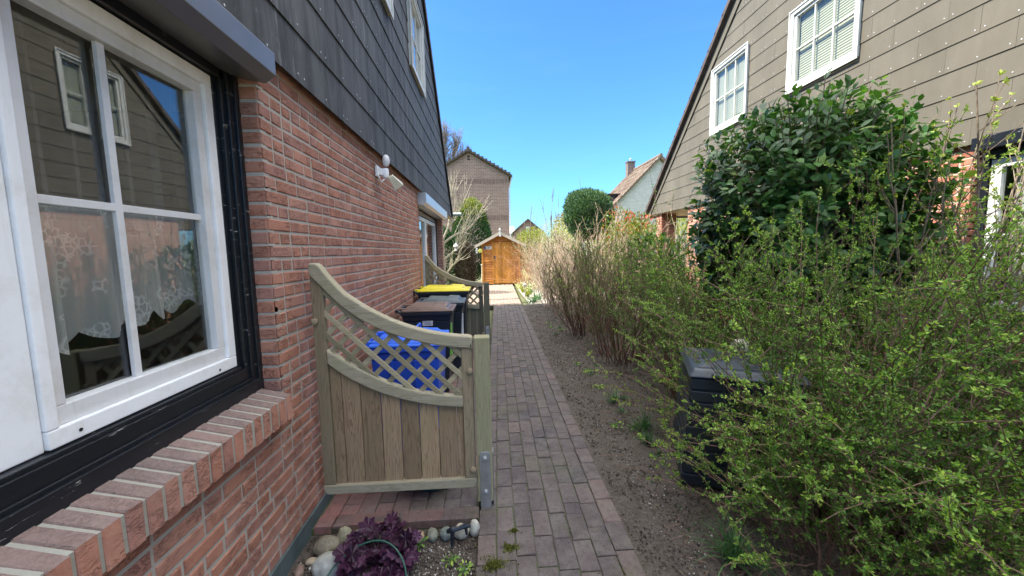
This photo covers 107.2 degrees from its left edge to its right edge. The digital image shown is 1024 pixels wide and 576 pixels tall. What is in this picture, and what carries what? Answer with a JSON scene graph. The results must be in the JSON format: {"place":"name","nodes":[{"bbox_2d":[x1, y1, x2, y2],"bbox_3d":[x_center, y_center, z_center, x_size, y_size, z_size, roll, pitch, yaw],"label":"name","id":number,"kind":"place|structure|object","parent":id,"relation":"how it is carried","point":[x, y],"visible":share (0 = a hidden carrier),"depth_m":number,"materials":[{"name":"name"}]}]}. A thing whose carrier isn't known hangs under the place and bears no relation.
{"place":"outdoors","nodes":[
{"label":"outdoors","id":0,"kind":"place"},
{"bbox_2d":[287,529,478,575],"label":"soil bed","id":1,"kind":"object","parent":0,"point":[303,555],"visible":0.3,"depth_m":1.99,"materials":[{"name":"soil"}]},
{"bbox_2d":[294,564,304,575],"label":"stone","id":2,"kind":"object","parent":1,"relation":"on","point":[299,569],"visible":1,"depth_m":1.87,"materials":[{"name":"pink stone"}]},
{"bbox_2d":[305,557,315,565],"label":"stone","id":3,"kind":"object","parent":1,"relation":"on","point":[309,561],"visible":0.69,"depth_m":1.93,"materials":[{"name":"beige stone"}]},
{"bbox_2d":[311,551,338,575],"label":"stone","id":4,"kind":"object","parent":1,"relation":"on","point":[323,564],"visible":0.7,"depth_m":1.85,"materials":[{"name":"grey stone"}]},
{"bbox_2d":[313,535,340,556],"bbox_3d":[-0.990,1.380,2.021,0.137,0.104,0.100,-3,6,-15],"label":"stone","id":5,"kind":"object","parent":1,"relation":"on","point":[324,544],"visible":0.69,"depth_m":1.99,"materials":[{"name":"beige stone"}]},
{"bbox_2d":[338,526,351,544],"bbox_3d":[-0.916,1.367,2.076,0.085,0.123,0.072,0,6,8],"label":"stone","id":6,"kind":"object","parent":1,"relation":"on","point":[344,531],"visible":0.52,"depth_m":2.05,"materials":[{"name":"beige stone"}]},
{"bbox_2d":[327,540,406,575],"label":"garden wire","id":7,"kind":"object","parent":1,"relation":"on","point":[394,547],"visible":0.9,"depth_m":1.85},
{"bbox_2d":[332,511,422,575],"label":"purple coral bells","id":8,"kind":"object","parent":1,"relation":"on","point":[354,560],"visible":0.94,"depth_m":1.89,"materials":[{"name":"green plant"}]},
{"bbox_2d":[373,529,386,542],"bbox_3d":[-0.728,1.377,2.097,0.099,0.076,0.059,-1,6,3],"label":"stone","id":9,"kind":"object","parent":1,"relation":"on","point":[379,536],"visible":0.19,"depth_m":2.07,"materials":[{"name":"grey stone"}]},
{"bbox_2d":[294,542,475,575],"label":"bed grit","id":10,"kind":"object","parent":1,"relation":"on","point":[459,554],"visible":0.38,"depth_m":1.95,"materials":[{"name":"gravel"}]},
{"bbox_2d":[415,536,428,551],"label":"weed","id":11,"kind":"object","parent":1,"relation":"on","point":[423,539],"visible":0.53,"depth_m":2.03,"materials":[{"name":"green plant"}]},
{"bbox_2d":[427,527,437,541],"bbox_3d":[-0.444,1.373,2.101,0.066,0.073,0.060,-1,6,5],"label":"stone","id":12,"kind":"object","parent":1,"relation":"on","point":[432,533],"visible":0.98,"depth_m":2.08,"materials":[{"name":"grey stone"}]},
{"bbox_2d":[439,526,449,540],"bbox_3d":[-0.367,1.371,2.107,0.074,0.076,0.061,0,6,12],"label":"stone","id":13,"kind":"object","parent":1,"relation":"on","point":[444,535],"visible":0.8,"depth_m":2.08,"materials":[{"name":"grey stone"}]},
{"bbox_2d":[441,551,460,567],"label":"weed","id":14,"kind":"object","parent":1,"relation":"on","point":[454,559],"visible":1,"depth_m":1.92,"materials":[{"name":"green plant"}]},
{"bbox_2d":[446,523,470,546],"bbox_3d":[-0.289,1.336,2.046,0.132,0.112,0.039,-2,6,-8],"label":"ground peg","id":15,"kind":"object","parent":1,"relation":"on","point":[452,530],"visible":1,"depth_m":2.04,"materials":[{"name":"black plastic"}]},
{"bbox_2d":[454,523,469,539],"bbox_3d":[-0.283,1.365,2.114,0.092,0.085,0.074,-1,6,6],"label":"stone","id":16,"kind":"object","parent":1,"relation":"on","point":[460,535],"visible":0.62,"depth_m":2.08,"materials":[{"name":"grey stone"}]},
{"bbox_2d":[456,559,472,575],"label":"weed","id":17,"kind":"object","parent":1,"relation":"on","point":[463,568],"visible":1,"depth_m":1.87,"materials":[{"name":"green plant"}]},
{"bbox_2d":[469,519,479,536],"bbox_3d":[-0.210,1.357,2.132,0.060,0.101,0.064,0,6,11],"label":"stone","id":18,"kind":"object","parent":1,"relation":"on","point":[474,527],"visible":0.9,"depth_m":2.11,"materials":[{"name":"white stone"}]},
{"bbox_2d":[314,345,478,534],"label":"brick paving","id":19,"kind":"structure","parent":0,"point":[357,508],"depth_m":2.31,"materials":[{"name":"brown brick"}]},
{"bbox_2d":[366,322,448,448],"bbox_3d":[-0.827,0.777,3.065,0.609,0.980,0.527,-1,6,-3],"label":"wheelie bin","id":20,"kind":"object","parent":19,"relation":"on","point":[425,354],"visible":0.25,"depth_m":2.82,"materials":[{"name":"blue plastic"}]},
{"bbox_2d":[395,301,456,391],"bbox_3d":[-0.935,0.656,4.255,0.609,0.991,0.487,-1,6,-3],"label":"wheelie bin","id":21,"kind":"object","parent":19,"relation":"on","point":[439,314],"visible":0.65,"depth_m":4.02,"materials":[{"name":"black plastic"}]},
{"bbox_2d":[416,295,465,373],"bbox_3d":[-0.892,0.596,4.855,0.609,0.991,0.487,-1,6,-3],"label":"wheelie bin","id":22,"kind":"object","parent":19,"relation":"on","point":[459,300],"visible":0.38,"depth_m":4.66,"materials":[{"name":"black plastic"}]},
{"bbox_2d":[413,284,470,333],"bbox_3d":[-0.994,0.489,5.553,0.782,1.070,0.588,-1,6,-3],"label":"wheelie bin","id":23,"kind":"object","parent":19,"relation":"on","point":[461,290],"visible":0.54,"depth_m":5.27,"materials":[{"name":"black plastic"}]},
{"bbox_2d":[420,432,457,490],"bbox_3d":[-0.541,1.169,2.567,0.356,0.288,0.356,-1,6,-3],"label":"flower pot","id":24,"kind":"object","parent":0,"point":[440,461],"visible":0.04,"depth_m":2.45,"materials":[{"name":"black plastic"}]},
{"bbox_2d":[311,284,645,575],"bbox_3d":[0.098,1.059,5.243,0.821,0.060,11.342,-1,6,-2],"label":"path paving","id":25,"kind":"structure","parent":0,"point":[583,535],"depth_m":2.51,"materials":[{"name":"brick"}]},
{"bbox_2d":[453,241,478,292],"bbox_3d":[-1.707,-0.719,13.921,0.934,2.088,0.979,-1,6,-3],"label":"brown conifer","id":26,"kind":"object","parent":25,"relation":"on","point":[470,262],"visible":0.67,"depth_m":13.70,"materials":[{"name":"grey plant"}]},
{"bbox_2d":[473,334,494,507],"bbox_3d":[-0.167,0.833,2.285,0.100,1.100,0.110,-1,6,-3],"label":"fence post","id":27,"kind":"object","parent":25,"relation":"on","point":[485,459],"visible":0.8,"depth_m":2.25,"materials":[{"name":"wood"}]},
{"bbox_2d":[308,263,477,494],"bbox_3d":[-0.681,0.537,2.232,0.912,1.388,0.075,-1,6,-3],"label":"trellis fence","id":28,"kind":"object","parent":27,"relation":"attached to","point":[372,395],"visible":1,"depth_m":2.24,"materials":[{"name":"brown wood"}]},
{"bbox_2d":[483,282,490,344],"bbox_3d":[-0.400,0.462,6.100,0.100,1.100,0.110,-1,6,-3],"label":"fence post","id":29,"kind":"object","parent":25,"relation":"on","point":[487,327],"visible":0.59,"depth_m":6.06,"materials":[{"name":"wood"}]},
{"bbox_2d":[424,255,483,338],"bbox_3d":[-0.914,0.166,6.047,0.912,1.388,0.075,-1,6,-3],"label":"trellis fence","id":30,"kind":"object","parent":29,"relation":"attached to","point":[475,311],"visible":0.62,"depth_m":6.04,"materials":[{"name":"wood"}]},
{"bbox_2d":[476,554,518,575],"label":"moss cushion","id":31,"kind":"object","parent":25,"relation":"on","point":[494,564],"visible":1,"depth_m":1.86,"materials":[{"name":"green plant"}]},
{"bbox_2d":[498,541,522,552],"bbox_3d":[-0.004,1.358,1.984,0.121,0.033,0.106,-6,7,-39],"label":"moss cushion","id":32,"kind":"object","parent":25,"relation":"on","point":[508,547],"visible":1,"depth_m":1.97,"materials":[{"name":"green plant"}]},
{"bbox_2d":[509,526,521,534],"bbox_3d":[0.009,1.345,2.090,0.080,0.029,0.058,-3,6,-23],"label":"moss cushion","id":33,"kind":"object","parent":25,"relation":"on","point":[513,530],"visible":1,"depth_m":2.09,"materials":[{"name":"green plant"}]},
{"bbox_2d":[474,305,645,575],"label":"joint moss","id":34,"kind":"object","parent":25,"relation":"on","point":[550,453],"visible":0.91,"depth_m":2.62,"materials":[{"name":"green plant"}]},
{"bbox_2d":[468,284,521,305],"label":"paved path","id":35,"kind":"structure","parent":0,"point":[497,296],"depth_m":13.09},
{"bbox_2d":[476,276,528,510],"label":"ground","id":36,"kind":"structure","parent":0,"point":[522,299],"depth_m":13.09,"materials":[{"name":"grey concrete"}]},
{"bbox_2d":[0,0,460,575],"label":"brick house","id":37,"kind":"structure","parent":36,"relation":"on","point":[256,140],"depth_m":1.76,"materials":[{"name":"red brick"},{"name":"mortar"},{"name":"dark grey slate cladding"}]},
{"bbox_2d":[38,204,202,354],"bbox_3d":[-1.415,-0.046,1.369,0.060,0.491,0.700,-1,6,-3],"label":"lace curtain","id":38,"kind":"object","parent":37,"relation":"hanging from","point":[83,267],"visible":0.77,"depth_m":1.30,"materials":[{"name":"white fabric"}]},
{"bbox_2d":[0,0,263,545],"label":"window","id":39,"kind":"structure","parent":37,"relation":"in","point":[55,449],"depth_m":1.21,"materials":[{"name":"white plastic"}]},
{"bbox_2d":[382,0,393,19],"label":"window","id":40,"kind":"structure","parent":37,"relation":"in","point":[389,8],"depth_m":3.97,"materials":[{"name":"white glass"}]},
{"bbox_2d":[375,155,402,190],"bbox_3d":[-1.200,-1.118,3.685,0.291,0.329,0.133,-6,8,-42],"label":"security light","id":41,"kind":"object","parent":37,"relation":"attached to","point":[396,183],"visible":1,"depth_m":3.62,"materials":[{"name":"white plastic"}]},
{"bbox_2d":[406,0,425,98],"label":"window","id":42,"kind":"structure","parent":37,"relation":"in","point":[415,25],"depth_m":5.68,"materials":[{"name":"white glass"}]},
{"bbox_2d":[419,211,438,286],"bbox_3d":[-1.659,-0.273,7.336,0.080,2.270,2.850,-1,6,-3],"label":"patio window","id":43,"kind":"structure","parent":37,"relation":"in","point":[432,224],"depth_m":7.96,"materials":[{"name":"white plastic"}]},
{"bbox_2d":[451,196,491,281],"bbox_3d":[-2.128,-2.365,19.970,2.306,5.100,2.301,-1,6,-3],"label":"thuja","id":44,"kind":"object","parent":36,"relation":"on","point":[485,229],"visible":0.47,"depth_m":19.52,"materials":[{"name":"green plant"}]},
{"bbox_2d":[655,218,687,283],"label":"yellow hedge","id":45,"kind":"object","parent":36,"relation":"on","point":[683,224],"visible":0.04,"depth_m":13.92,"materials":[{"name":"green plant"}]},
{"bbox_2d":[425,0,727,249],"label":"sky","id":46,"kind":"structure","parent":0,"point":[552,93],"materials":[{"name":"blue"}]},
{"bbox_2d":[518,287,639,303],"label":"gravel yard","id":47,"kind":"structure","parent":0,"point":[537,302],"depth_m":12.64,"materials":[{"name":"beige gravel"}]},
{"bbox_2d":[515,281,525,292],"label":"flower clump","id":48,"kind":"object","parent":47,"relation":"on","point":[522,290],"visible":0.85,"depth_m":13.98,"materials":[{"name":"yellow plant"}]},
{"bbox_2d":[485,237,557,288],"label":"orange twig shrub","id":49,"kind":"object","parent":47,"relation":"on","point":[522,276],"visible":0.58,"depth_m":14.92,"materials":[{"name":"red plant"}]},
{"bbox_2d":[521,284,532,296],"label":"flower clump","id":50,"kind":"object","parent":47,"relation":"on","point":[527,293],"visible":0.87,"depth_m":12.62,"materials":[{"name":"yellow plant"}]},
{"bbox_2d":[526,297,541,303],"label":"hosta like plant","id":51,"kind":"object","parent":47,"relation":"on","point":[534,300],"visible":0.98,"depth_m":11.18,"materials":[{"name":"green plant"}]},
{"bbox_2d":[519,232,573,292],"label":"hedge shrub","id":52,"kind":"object","parent":47,"relation":"on","point":[534,276],"visible":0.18,"depth_m":13.47,"materials":[{"name":"beige plant"}]},
{"bbox_2d":[541,218,576,262],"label":"white blossom shrub","id":53,"kind":"object","parent":47,"relation":"on","point":[562,232],"visible":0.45,"depth_m":14.58,"materials":[{"name":"yellow plant"}]},
{"bbox_2d":[524,237,594,299],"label":"hedge shrub","id":54,"kind":"object","parent":47,"relation":"on","point":[531,264],"visible":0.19,"depth_m":11.49,"materials":[{"name":"brown plant"}]},
{"bbox_2d":[562,187,615,256],"bbox_3d":[2.474,-1.422,12.109,1.760,3.557,1.677,-1,6,-3],"label":"round cypress","id":55,"kind":"object","parent":47,"relation":"on","point":[579,202],"visible":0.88,"depth_m":11.55,"materials":[{"name":"green plant"}]},
{"bbox_2d":[598,221,655,290],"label":"yellow hedge","id":56,"kind":"object","parent":47,"relation":"on","point":[630,237],"visible":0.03,"depth_m":13.37,"materials":[{"name":"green plant"}]},
{"bbox_2d":[515,261,647,288],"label":"lawn","id":57,"kind":"structure","parent":0,"point":[517,286],"depth_m":20.46,"materials":[{"name":"plant"}]},
{"bbox_2d":[475,228,525,283],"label":"garden shed","id":58,"kind":"structure","parent":57,"relation":"on","point":[489,247],"depth_m":17.88,"materials":[{"name":"orange wood"}]},
{"bbox_2d":[493,243,513,283],"bbox_3d":[-0.390,-1.160,17.888,0.965,1.895,0.030,-1,6,4],"label":"door","id":59,"kind":"structure","parent":58,"relation":"in","point":[499,250],"depth_m":17.88,"materials":[{"name":"orange wood"}]},
{"bbox_2d":[512,219,542,258],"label":"distant house","id":60,"kind":"structure","parent":57,"relation":"on","point":[522,225],"depth_m":59.59,"materials":[{"name":"brown tile"}]},
{"bbox_2d":[522,200,538,282],"bbox_3d":[0.913,-2.207,18.020,0.826,3.922,0.246,-1,6,5],"label":"sapling","id":61,"kind":"object","parent":57,"relation":"on","point":[530,228],"visible":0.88,"depth_m":17.88,"materials":[{"name":"brown plant"}]},
{"bbox_2d":[515,226,550,279],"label":"yellow shrub","id":62,"kind":"object","parent":57,"relation":"on","point":[536,234],"visible":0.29,"depth_m":18.08,"materials":[{"name":"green plant"}]},
{"bbox_2d":[510,218,568,286],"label":"straw shrub","id":63,"kind":"object","parent":57,"relation":"on","point":[533,246],"visible":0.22,"depth_m":15.78,"materials":[{"name":"beige plant"}]},
{"bbox_2d":[538,191,558,278],"bbox_3d":[1.532,-2.051,15.501,0.848,4.079,0.150,-2,6,-11],"label":"sapling","id":64,"kind":"object","parent":57,"relation":"on","point":[550,216],"visible":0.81,"depth_m":15.41,"materials":[{"name":"grey plant"}]},
{"bbox_2d":[552,212,580,263],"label":"ochre shrub","id":65,"kind":"object","parent":57,"relation":"on","point":[559,214],"visible":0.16,"depth_m":15.47,"materials":[{"name":"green plant"}]},
{"bbox_2d":[585,153,687,260],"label":"pitched roof house","id":66,"kind":"structure","parent":0,"point":[632,190],"depth_m":36.16,"materials":[{"name":"weathered roof tile"},{"name":"white render"},{"name":"brick"}]},
{"bbox_2d":[513,300,1023,575],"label":"soil","id":67,"kind":"structure","parent":0,"point":[645,515],"depth_m":2.60,"materials":[{"name":"brown soil"}]},
{"bbox_2d":[526,228,595,309],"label":"hedge shrub","id":68,"kind":"object","parent":67,"relation":"on","point":[539,284],"visible":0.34,"depth_m":9.89,"materials":[{"name":"brown plant"}]},
{"bbox_2d":[530,228,656,296],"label":"hedge shrub","id":69,"kind":"object","parent":67,"relation":"on","point":[576,251],"visible":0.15,"depth_m":11.18,"materials":[{"name":"brown plant"}]},
{"bbox_2d":[530,226,671,320],"bbox_3d":[1.806,-0.414,8.380,2.654,2.167,3.486,-1,6,-3],"label":"hedge shrub","id":70,"kind":"object","parent":67,"relation":"on","point":[556,299],"visible":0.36,"depth_m":8.26,"materials":[{"name":"brown plant"}]},
{"bbox_2d":[534,198,672,312],"bbox_3d":[2.097,-0.757,9.105,3.578,2.697,3.928,-5,7,-34],"label":"hedge shrub","id":71,"kind":"object","parent":67,"relation":"on","point":[594,244],"visible":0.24,"depth_m":8.79,"materials":[{"name":"brown plant"}]},
{"bbox_2d":[536,229,672,336],"bbox_3d":[1.714,-0.161,6.890,2.397,1.960,2.920,-1,6,-3],"label":"hedge shrub","id":72,"kind":"object","parent":67,"relation":"on","point":[563,286],"visible":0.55,"depth_m":6.67,"materials":[{"name":"beige plant"}]},
{"bbox_2d":[601,387,624,402],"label":"grass tuft","id":73,"kind":"object","parent":67,"relation":"on","point":[614,397],"visible":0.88,"depth_m":3.86,"materials":[{"name":"green plant"}]},
{"bbox_2d":[610,421,623,427],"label":"ground leaf plant","id":74,"kind":"object","parent":67,"relation":"on","point":[615,425],"visible":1,"depth_m":3.31,"materials":[{"name":"green plant"}]},
{"bbox_2d":[598,206,658,282],"bbox_3d":[3.022,-0.776,9.721,1.676,2.718,1.305,-1,6,-3],"label":"photinia","id":75,"kind":"object","parent":67,"relation":"on","point":[635,223],"visible":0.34,"depth_m":9.54,"materials":[{"name":"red plant"}]},
{"bbox_2d":[553,208,704,320],"bbox_3d":[2.870,-0.494,7.535,3.800,2.450,3.783,1,6,19],"label":"hedge shrub","id":76,"kind":"object","parent":67,"relation":"on","point":[692,249],"visible":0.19,"depth_m":7.63,"materials":[{"name":"brown plant"}]},
{"bbox_2d":[564,225,705,365],"bbox_3d":[1.947,0.033,5.316,2.263,1.874,2.795,-1,6,-3],"label":"budding shrub","id":77,"kind":"object","parent":67,"relation":"on","point":[610,327],"visible":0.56,"depth_m":4.99,"materials":[{"name":"green plant"}]},
{"bbox_2d":[622,406,662,431],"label":"grass tuft","id":78,"kind":"object","parent":67,"relation":"on","point":[645,424],"visible":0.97,"depth_m":3.25,"materials":[{"name":"green plant"}]},
{"bbox_2d":[552,341,738,574],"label":"white grit","id":79,"kind":"object","parent":67,"relation":"on","point":[648,485],"visible":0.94,"depth_m":2.39,"materials":[{"name":"gravel"}]},
{"bbox_2d":[632,427,660,445],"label":"grass tuft","id":80,"kind":"object","parent":67,"relation":"on","point":[647,436],"visible":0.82,"depth_m":3.02,"materials":[{"name":"green plant"}]},
{"bbox_2d":[624,229,685,314],"bbox_3d":[2.517,-0.094,6.764,1.190,1.962,1.199,-1,6,-3],"label":"cherry laurel young","id":81,"kind":"object","parent":67,"relation":"on","point":[659,244],"visible":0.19,"depth_m":6.66,"materials":[{"name":"green plant"}]},
{"bbox_2d":[648,448,664,457],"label":"ground leaf plant","id":82,"kind":"object","parent":67,"relation":"on","point":[656,456],"visible":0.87,"depth_m":2.83,"materials":[{"name":"green plant"}]},
{"bbox_2d":[629,169,686,329],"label":"long shoot shrub","id":83,"kind":"object","parent":67,"relation":"on","point":[653,220],"visible":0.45,"depth_m":6.74,"materials":[{"name":"brown plant"}]},
{"bbox_2d":[531,314,857,575],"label":"fallen twigs","id":84,"kind":"object","parent":67,"relation":"on","point":[774,556],"visible":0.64,"depth_m":2.34,"materials":[{"name":"brown plant"}]},
{"bbox_2d":[539,307,865,572],"bbox_3d":[1.221,0.914,6.046,0.927,0.099,8.540,-1,6,-2],"label":"ground cover","id":85,"kind":"object","parent":67,"relation":"on","point":[656,424],"visible":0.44,"depth_m":3.75,"materials":[{"name":"green plant"}]},
{"bbox_2d":[538,321,869,575],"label":"dry leaves","id":86,"kind":"object","parent":67,"relation":"on","point":[803,571],"visible":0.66,"depth_m":2.82,"materials":[{"name":"plant"}]},
{"bbox_2d":[679,500,781,575],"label":"grass tuft","id":87,"kind":"object","parent":67,"relation":"on","point":[733,550],"visible":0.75,"depth_m":1.87,"materials":[{"name":"green plant"}]},
{"bbox_2d":[606,208,857,350],"bbox_3d":[2.653,-0.001,4.806,2.817,2.013,2.556,0,6,8],"label":"budding shrub","id":88,"kind":"object","parent":67,"relation":"on","point":[629,262],"visible":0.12,"depth_m":4.82,"materials":[{"name":"green plant"}]},
{"bbox_2d":[672,347,813,501],"bbox_3d":[1.551,0.855,2.634,0.739,0.780,0.687,1,6,19],"label":"compost bin","id":89,"kind":"object","parent":67,"relation":"on","point":[702,383],"visible":0.41,"depth_m":2.41,"materials":[{"name":"black plastic"}]},
{"bbox_2d":[731,339,748,351],"bbox_3d":[1.636,0.410,2.707,0.120,0.093,0.120,-1,6,-3],"label":"pale stone","id":90,"kind":"object","parent":89,"relation":"on","point":[746,348],"visible":0.34,"depth_m":2.67,"materials":[{"name":"grey stone"}]},
{"bbox_2d":[584,215,930,401],"bbox_3d":[1.866,0.192,3.662,2.708,1.886,2.641,2,7,33],"label":"budding shrub","id":91,"kind":"object","parent":67,"relation":"on","point":[702,285],"visible":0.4,"depth_m":3.47,"materials":[{"name":"green plant"}]},
{"bbox_2d":[582,152,1023,575],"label":"budding shrub","id":92,"kind":"object","parent":67,"relation":"on","point":[825,441],"visible":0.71,"depth_m":1.72,"materials":[{"name":"green plant"}]},
{"bbox_2d":[627,96,1023,461],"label":"budding shrub","id":93,"kind":"object","parent":67,"relation":"on","point":[1011,226],"visible":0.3,"depth_m":2.41,"materials":[{"name":"green plant"}]},
{"bbox_2d":[682,67,976,366],"bbox_3d":[2.711,-0.331,3.554,2.124,3.059,1.824,-1,6,-3],"label":"cherry laurel","id":94,"kind":"object","parent":67,"relation":"on","point":[783,168],"visible":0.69,"depth_m":3.00,"materials":[{"name":"green plant"}]},
{"bbox_2d":[637,317,1023,575],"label":"budding shrub","id":95,"kind":"object","parent":67,"relation":"on","point":[941,561],"visible":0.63,"depth_m":1.62,"materials":[{"name":"green plant"}]},
{"bbox_2d":[666,216,1023,575],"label":"budding shrub","id":96,"kind":"object","parent":67,"relation":"on","point":[1006,357],"visible":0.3,"depth_m":1.75,"materials":[{"name":"green plant"}]},
{"bbox_2d":[809,69,1023,446],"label":"lilac shrub","id":97,"kind":"object","parent":67,"relation":"on","point":[1013,186],"visible":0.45,"depth_m":2.69,"materials":[{"name":"green plant"}]},
{"label":"yard ground","id":98,"kind":"structure","parent":0,"visible":0},
{"bbox_2d":[443,225,456,284],"bbox_3d":[-2.605,-1.075,14.031,1.468,2.695,1.459,-1,6,-3],"label":"thuja","id":99,"kind":"object","parent":98,"relation":"on","point":[450,243],"visible":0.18,"depth_m":13.79,"materials":[{"name":"green plant"}]},
{"bbox_2d":[441,120,471,160],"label":"tall bare tree","id":100,"kind":"object","parent":98,"relation":"on","point":[455,142],"visible":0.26,"depth_m":44.06,"materials":[{"name":"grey plant"}]},
{"bbox_2d":[443,172,489,284],"bbox_3d":[-1.586,-1.690,11.727,2.045,4.328,1.237,-1,6,-3],"label":"pruned fruit tree","id":101,"kind":"object","parent":98,"relation":"on","point":[460,238],"visible":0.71,"depth_m":11.82,"materials":[{"name":"beige plant"}]},
{"bbox_2d":[443,146,511,269],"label":"apartment house","id":102,"kind":"structure","parent":98,"relation":"on","point":[488,177],"depth_m":31.24,"materials":[{"name":"brick"}]},
{"label":"terrace ground","id":103,"kind":"structure","parent":0,"visible":0},
{"bbox_2d":[643,0,1023,396],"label":"brick house","id":104,"kind":"structure","parent":103,"relation":"on","point":[937,53],"depth_m":4.45,"materials":[{"name":"red brick"},{"name":"grey-brown cladding panels"},{"name":"white painted timber"}]},
{"bbox_2d":[709,41,749,135],"bbox_3d":[4.028,-3.608,6.981,0.120,1.250,1.060,-1,6,-3],"label":"window","id":105,"kind":"structure","parent":104,"relation":"in","point":[732,81],"depth_m":7.03,"materials":[{"name":"white glass"}]},
{"bbox_2d":[785,0,862,93],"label":"window","id":106,"kind":"structure","parent":104,"relation":"in","point":[829,38],"depth_m":5.12,"materials":[{"name":"white glass"}]},
{"bbox_2d":[970,127,1023,319],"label":"window","id":107,"kind":"structure","parent":104,"relation":"in","point":[1000,180],"depth_m":3.43,"materials":[{"name":"white glass"}]},
{"bbox_2d":[1006,164,1023,301],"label":"net curtain","id":108,"kind":"object","parent":104,"relation":"hanging from","point":[1018,182],"visible":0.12,"depth_m":3.40,"materials":[{"name":"white fabric"}]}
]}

